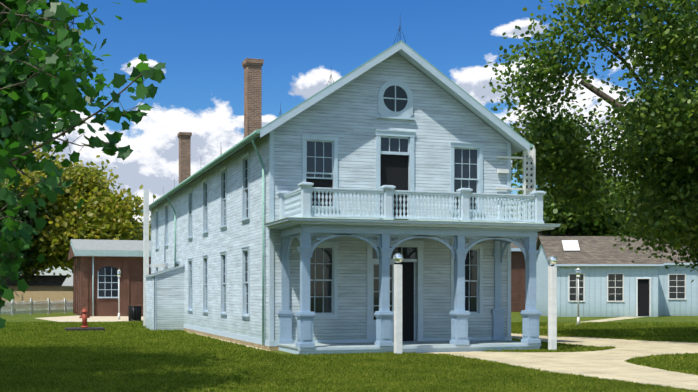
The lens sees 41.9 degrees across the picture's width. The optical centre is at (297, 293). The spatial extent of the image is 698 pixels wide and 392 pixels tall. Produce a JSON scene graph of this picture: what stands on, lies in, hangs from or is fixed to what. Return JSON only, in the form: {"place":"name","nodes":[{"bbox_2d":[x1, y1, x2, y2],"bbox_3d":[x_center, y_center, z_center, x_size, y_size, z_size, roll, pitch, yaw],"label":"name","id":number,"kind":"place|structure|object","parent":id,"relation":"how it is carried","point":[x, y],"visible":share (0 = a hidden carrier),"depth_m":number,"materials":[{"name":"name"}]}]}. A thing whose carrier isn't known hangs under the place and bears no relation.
{"place":"outdoors","nodes":[
{"label":"outdoors","id":0,"kind":"place"},
{"bbox_2d":[0,0,165,328],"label":"sycamore","id":1,"kind":"object","parent":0,"point":[63,83],"depth_m":13.32,"materials":[{"name":"green plant"}]},
{"bbox_2d":[0,308,697,390],"bbox_3d":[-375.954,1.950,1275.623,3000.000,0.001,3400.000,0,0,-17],"label":"ground","id":2,"kind":"structure","parent":0,"point":[515,317],"depth_m":69.73,"materials":[{"name":"green plant"}]},
{"bbox_2d":[0,178,54,279],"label":"tree","id":3,"kind":"object","parent":2,"relation":"on","point":[26,256],"visible":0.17,"depth_m":128.01,"materials":[{"name":"green plant"}]},
{"bbox_2d":[8,188,72,277],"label":"tree","id":4,"kind":"object","parent":2,"relation":"on","point":[51,268],"depth_m":171.44,"materials":[{"name":"green plant"}]},
{"bbox_2d":[1,143,155,280],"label":"tree","id":5,"kind":"object","parent":2,"relation":"on","point":[97,211],"depth_m":131.53,"materials":[{"name":"green plant"}]},
{"bbox_2d":[67,239,150,315],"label":"shed","id":6,"kind":"structure","parent":2,"relation":"on","point":[98,265],"depth_m":76.38,"materials":[{"name":"paint"}]},
{"bbox_2d":[109,214,150,239],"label":"tree","id":7,"kind":"object","parent":2,"relation":"on","point":[138,223],"depth_m":145.97,"materials":[{"name":"green plant"}]},
{"bbox_2d":[143,189,184,330],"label":"lean-to shed","id":8,"kind":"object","parent":2,"relation":"on","point":[163,299],"visible":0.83,"depth_m":47.29,"materials":[{"name":"white wood"}]},
{"bbox_2d":[0,267,580,330],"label":"street furniture","id":9,"kind":"object","parent":2,"relation":"on","point":[48,294],"visible":0.92,"depth_m":120.65,"materials":[{"name":"white paint"}]},
{"bbox_2d":[141,40,532,350],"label":"building","id":10,"kind":"structure","parent":2,"relation":"on","point":[401,115],"depth_m":32.51,"materials":[{"name":"white wood"}]},
{"bbox_2d":[177,58,263,188],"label":"chimneys","id":11,"kind":"object","parent":10,"relation":"attached to","point":[252,67],"visible":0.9,"depth_m":37.39,"materials":[{"name":"brick"}]},
{"bbox_2d":[153,26,405,201],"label":"lightning rods","id":12,"kind":"object","parent":10,"relation":"on","point":[280,103],"visible":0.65,"depth_m":38.88,"materials":[{"name":"black metal"}]},
{"bbox_2d":[496,146,535,194],"bbox_3d":[8.044,-4.525,33.511,1.590,1.950,0.100,0,0,-17],"label":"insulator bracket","id":13,"kind":"object","parent":10,"relation":"attached to","point":[529,171],"visible":0.98,"depth_m":33.63,"materials":[{"name":"white paint"}]},
{"bbox_2d":[0,321,697,391],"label":"grass tufts","id":14,"kind":"object","parent":2,"relation":"on","point":[137,356],"visible":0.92,"depth_m":23.91,"materials":[{"name":"green plant"}]},
{"bbox_2d":[36,315,697,389],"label":"concrete paths","id":15,"kind":"structure","parent":2,"relation":"on","point":[609,364],"depth_m":27.44,"materials":[{"name":"beige concrete"}]},
{"bbox_2d":[393,253,556,353],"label":"lamp posts","id":16,"kind":"object","parent":15,"relation":"on","point":[552,300],"visible":0.85,"depth_m":30.54,"materials":[{"name":"white paint"}]},
{"bbox_2d":[263,217,560,354],"bbox_3d":[3.884,-0.195,30.801,9.640,4.290,2.950,0,0,-17],"label":"porch","id":17,"kind":"object","parent":2,"relation":"on","point":[304,229],"visible":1,"depth_m":30.15,"materials":[{"name":"paint"}]},
{"bbox_2d":[277,182,545,222],"bbox_3d":[3.855,-2.900,30.897,8.660,1.120,2.890,0,0,-17],"label":"balcony balustrade","id":18,"kind":"object","parent":17,"relation":"on","point":[305,196],"visible":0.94,"depth_m":29.75,"materials":[{"name":"paint"}]},
{"bbox_2d":[511,231,577,311],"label":"brick building","id":19,"kind":"structure","parent":2,"relation":"on","point":[517,280],"depth_m":94.26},
{"bbox_2d":[511,170,658,236],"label":"tree","id":20,"kind":"object","parent":2,"relation":"on","point":[595,227],"depth_m":99.05,"materials":[{"name":"green plant"}]},
{"bbox_2d":[536,236,663,316],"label":"blue shed","id":21,"kind":"structure","parent":2,"relation":"on","point":[614,281],"depth_m":74.67,"materials":[{"name":"blue wood"}]},
{"bbox_2d":[653,238,697,315],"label":"blue shed","id":22,"kind":"structure","parent":2,"relation":"on","point":[677,293],"depth_m":78.07,"materials":[{"name":"blue wood"}]},
{"bbox_3d":[-12.861,-4.489,20.047,10.181,12.887,12.138,0,0,-17],"label":"sycamore trunk","id":23,"kind":"object","parent":2,"relation":"on","visible":0},
{"bbox_2d":[0,0,147,189],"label":"sycamore","id":24,"kind":"object","parent":23,"relation":"on","point":[19,109],"visible":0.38,"depth_m":21.30,"materials":[{"name":"green plant"}]},
{"bbox_2d":[0,0,697,285],"label":"sky","id":25,"kind":"structure","parent":0,"point":[203,45],"materials":[{"name":"blue"}]},
{"bbox_2d":[482,0,697,282],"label":"tree","id":26,"kind":"object","parent":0,"point":[659,134],"depth_m":35.43,"materials":[{"name":"green plant"}]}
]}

